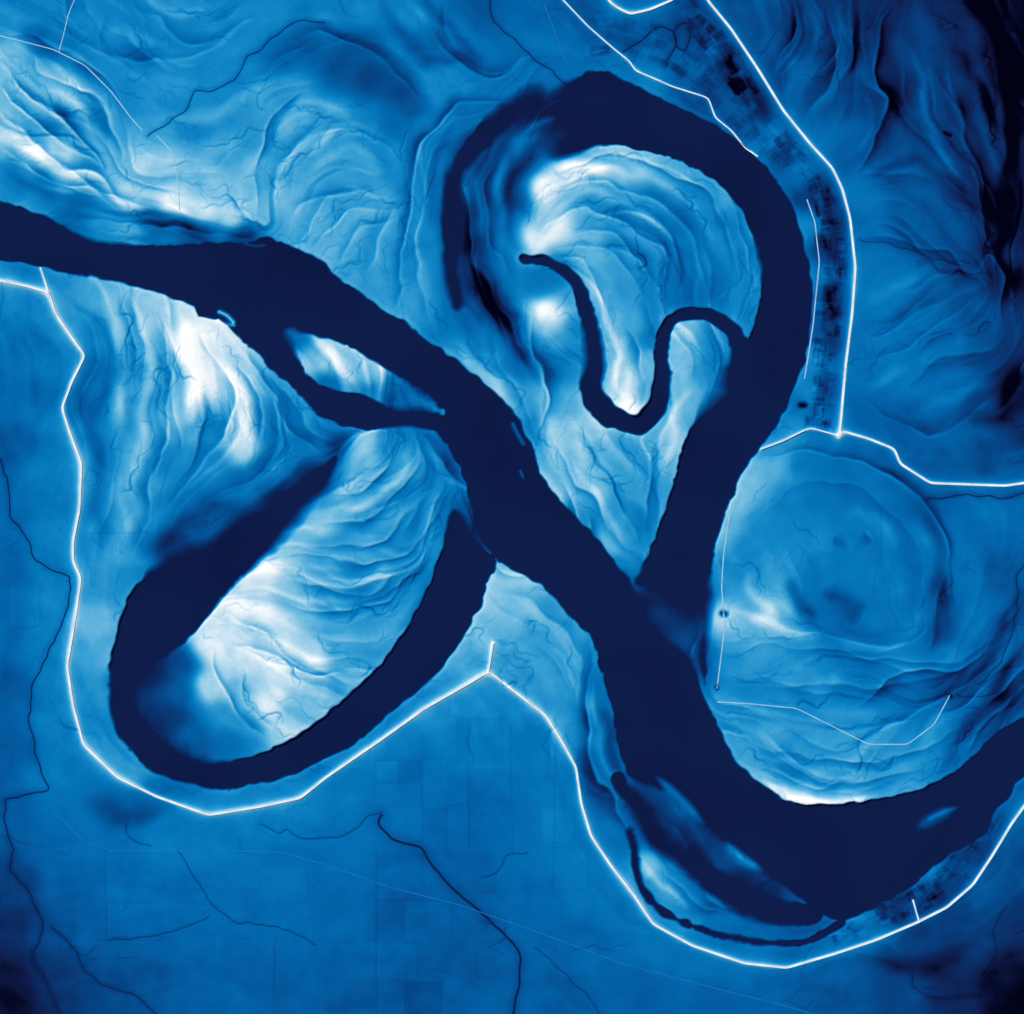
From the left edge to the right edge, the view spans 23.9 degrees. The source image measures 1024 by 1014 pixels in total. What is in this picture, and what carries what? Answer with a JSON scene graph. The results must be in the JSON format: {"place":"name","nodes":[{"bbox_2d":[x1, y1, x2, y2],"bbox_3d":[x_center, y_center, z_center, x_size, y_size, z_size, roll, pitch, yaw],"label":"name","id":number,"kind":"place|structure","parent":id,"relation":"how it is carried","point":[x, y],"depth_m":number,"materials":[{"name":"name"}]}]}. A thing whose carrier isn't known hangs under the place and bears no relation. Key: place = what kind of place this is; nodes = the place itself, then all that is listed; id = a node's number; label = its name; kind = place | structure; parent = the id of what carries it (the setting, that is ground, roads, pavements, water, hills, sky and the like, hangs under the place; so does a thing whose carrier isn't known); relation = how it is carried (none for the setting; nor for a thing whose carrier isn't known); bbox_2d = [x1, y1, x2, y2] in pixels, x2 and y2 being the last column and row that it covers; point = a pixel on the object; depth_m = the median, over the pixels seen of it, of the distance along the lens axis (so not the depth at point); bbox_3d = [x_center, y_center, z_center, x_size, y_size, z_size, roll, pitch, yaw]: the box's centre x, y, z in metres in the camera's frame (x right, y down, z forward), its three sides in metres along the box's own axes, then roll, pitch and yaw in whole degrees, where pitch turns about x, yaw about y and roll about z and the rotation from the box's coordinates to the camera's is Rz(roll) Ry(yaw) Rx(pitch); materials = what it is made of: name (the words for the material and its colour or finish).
{"place":"outdoors","nodes":[
{"label":"outdoors","id":0,"kind":"place"},
{"bbox_2d":[0,459,70,1013],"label":"stream","id":1,"kind":"structure","parent":0,"point":[33,738],"depth_m":37.04,"materials":[{"name":"liquid"}]},
{"bbox_2d":[59,0,74,51],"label":"road","id":2,"kind":"structure","parent":0,"point":[65,26],"depth_m":37.03,"materials":[{"name":"blue"}]},
{"bbox_2d":[0,35,141,129],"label":"road","id":3,"kind":"structure","parent":0,"point":[86,67],"depth_m":37.03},
{"bbox_2d":[50,927,155,1013],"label":"stream","id":4,"kind":"structure","parent":0,"point":[93,976],"depth_m":37.05,"materials":[{"name":"liquid"}]},
{"bbox_2d":[110,917,207,940],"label":"stream","id":5,"kind":"structure","parent":0,"point":[162,933],"depth_m":37.04,"materials":[{"name":"liquid"}]},
{"bbox_2d":[157,136,179,209],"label":"road","id":6,"kind":"structure","parent":0,"point":[176,171],"depth_m":37.01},
{"bbox_2d":[157,443,179,507],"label":"stream","id":7,"kind":"structure","parent":0,"point":[165,473],"depth_m":37.02,"materials":[{"name":"blue"}]},
{"bbox_2d":[147,20,323,136],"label":"stream","id":8,"kind":"structure","parent":0,"point":[238,73],"depth_m":37.03,"materials":[{"name":"liquid"}]},
{"bbox_2d":[179,852,314,944],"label":"stream","id":9,"kind":"structure","parent":0,"point":[232,920],"depth_m":37.04,"materials":[{"name":"liquid"}]},
{"bbox_2d":[261,811,381,838],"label":"stream","id":10,"kind":"structure","parent":0,"point":[320,837],"depth_m":37.04,"materials":[{"name":"liquid"}]},
{"bbox_2d":[52,809,811,1013],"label":"road","id":11,"kind":"structure","parent":0,"point":[413,893],"depth_m":37.03,"materials":[{"name":"blue"}]},
{"bbox_2d":[378,814,521,1013],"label":"stream","id":12,"kind":"structure","parent":0,"point":[467,901],"depth_m":37.04,"materials":[{"name":"liquid"}]},
{"bbox_2d":[482,852,527,877],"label":"stream","id":13,"kind":"structure","parent":0,"point":[503,861],"depth_m":37.04,"materials":[{"name":"liquid"}]},
{"bbox_2d":[0,0,1023,1013],"bbox_3d":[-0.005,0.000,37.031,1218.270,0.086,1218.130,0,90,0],"label":"terrain","id":14,"kind":"structure","parent":0,"point":[864,591],"depth_m":37.03,"materials":[{"name":"soil"}]},
{"bbox_2d":[40,267,48,291],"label":"levee","id":15,"kind":"structure","parent":14,"relation":"on","point":[44,279],"depth_m":37.00,"materials":[{"name":"white"}]},
{"bbox_2d":[488,643,493,670],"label":"levee","id":16,"kind":"structure","parent":14,"relation":"on","point":[490,656],"depth_m":36.99,"materials":[{"name":"white"}]},
{"bbox_2d":[0,279,1023,968],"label":"levee","id":17,"kind":"structure","parent":14,"relation":"on","point":[408,721],"depth_m":37.00,"materials":[{"name":"white"}]},
{"bbox_2d":[490,0,567,84],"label":"stream","id":18,"kind":"structure","parent":14,"relation":"on","point":[522,47],"depth_m":37.04,"materials":[{"name":"liquid"}]},
{"bbox_2d":[535,948,599,1013],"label":"stream","id":19,"kind":"structure","parent":14,"relation":"on","point":[570,979],"depth_m":37.04,"materials":[{"name":"liquid"}]},
{"bbox_2d":[607,0,673,14],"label":"levee","id":20,"kind":"structure","parent":14,"relation":"on","point":[640,11],"depth_m":37.01,"materials":[{"name":"white"}]},
{"bbox_2d":[563,0,757,156],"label":"levee","id":21,"kind":"structure","parent":14,"relation":"on","point":[619,53],"depth_m":37.02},
{"bbox_2d":[706,0,856,434],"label":"levee","id":22,"kind":"structure","parent":14,"relation":"on","point":[824,159],"depth_m":37.01,"materials":[{"name":"white"}]},
{"bbox_2d":[761,428,838,449],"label":"levee","id":23,"kind":"structure","parent":14,"relation":"on","point":[797,434],"depth_m":37.00,"materials":[{"name":"white"}]},
{"bbox_2d":[912,899,919,920],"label":"levee","id":24,"kind":"structure","parent":14,"relation":"on","point":[915,910],"depth_m":37.03,"materials":[{"name":"white"}]},
{"bbox_2d":[839,430,1023,486],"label":"levee","id":25,"kind":"structure","parent":14,"relation":"on","point":[922,477],"depth_m":37.01,"materials":[{"name":"white"}]},
{"bbox_2d":[0,73,1023,945],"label":"river","id":26,"kind":"structure","parent":0,"point":[840,863],"depth_m":37.06,"materials":[{"name":"liquid"}]},
{"bbox_2d":[544,4,606,60],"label":"road","id":27,"kind":"structure","parent":0,"point":[559,45],"depth_m":37.03,"materials":[{"name":"blue"}]},
{"bbox_2d":[623,22,691,65],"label":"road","id":28,"kind":"structure","parent":0,"point":[675,39],"depth_m":37.05,"materials":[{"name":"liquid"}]},
{"bbox_2d":[716,503,731,688],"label":"road","id":29,"kind":"structure","parent":0,"point":[722,594],"depth_m":37.02,"materials":[{"name":"blue"}]},
{"bbox_2d":[804,199,819,378],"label":"road","id":30,"kind":"structure","parent":0,"point":[816,287],"depth_m":37.03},
{"bbox_2d":[717,695,949,744],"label":"road","id":31,"kind":"structure","parent":0,"point":[839,729],"depth_m":37.02,"materials":[{"name":"blue"}]},
{"bbox_2d":[860,240,969,263],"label":"stream","id":32,"kind":"structure","parent":0,"point":[917,251],"depth_m":37.05,"materials":[{"name":"liquid"}]},
{"bbox_2d":[912,974,978,999],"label":"stream","id":33,"kind":"structure","parent":0,"point":[938,999],"depth_m":37.06,"materials":[{"name":"liquid"}]},
{"bbox_2d":[928,493,1023,499],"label":"stream","id":34,"kind":"structure","parent":0,"point":[976,496],"depth_m":37.04,"materials":[{"name":"liquid"}]},
{"bbox_2d":[957,692,1004,697],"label":"stream","id":35,"kind":"structure","parent":0,"point":[981,696],"depth_m":37.05,"materials":[{"name":"liquid"}]},
{"bbox_2d":[983,906,1006,977],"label":"stream","id":36,"kind":"structure","parent":0,"point":[995,944],"depth_m":37.06,"materials":[{"name":"liquid"}]},
{"bbox_2d":[978,566,1023,684],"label":"stream","id":37,"kind":"structure","parent":0,"point":[1012,630],"depth_m":37.05,"materials":[{"name":"liquid"}]}
]}

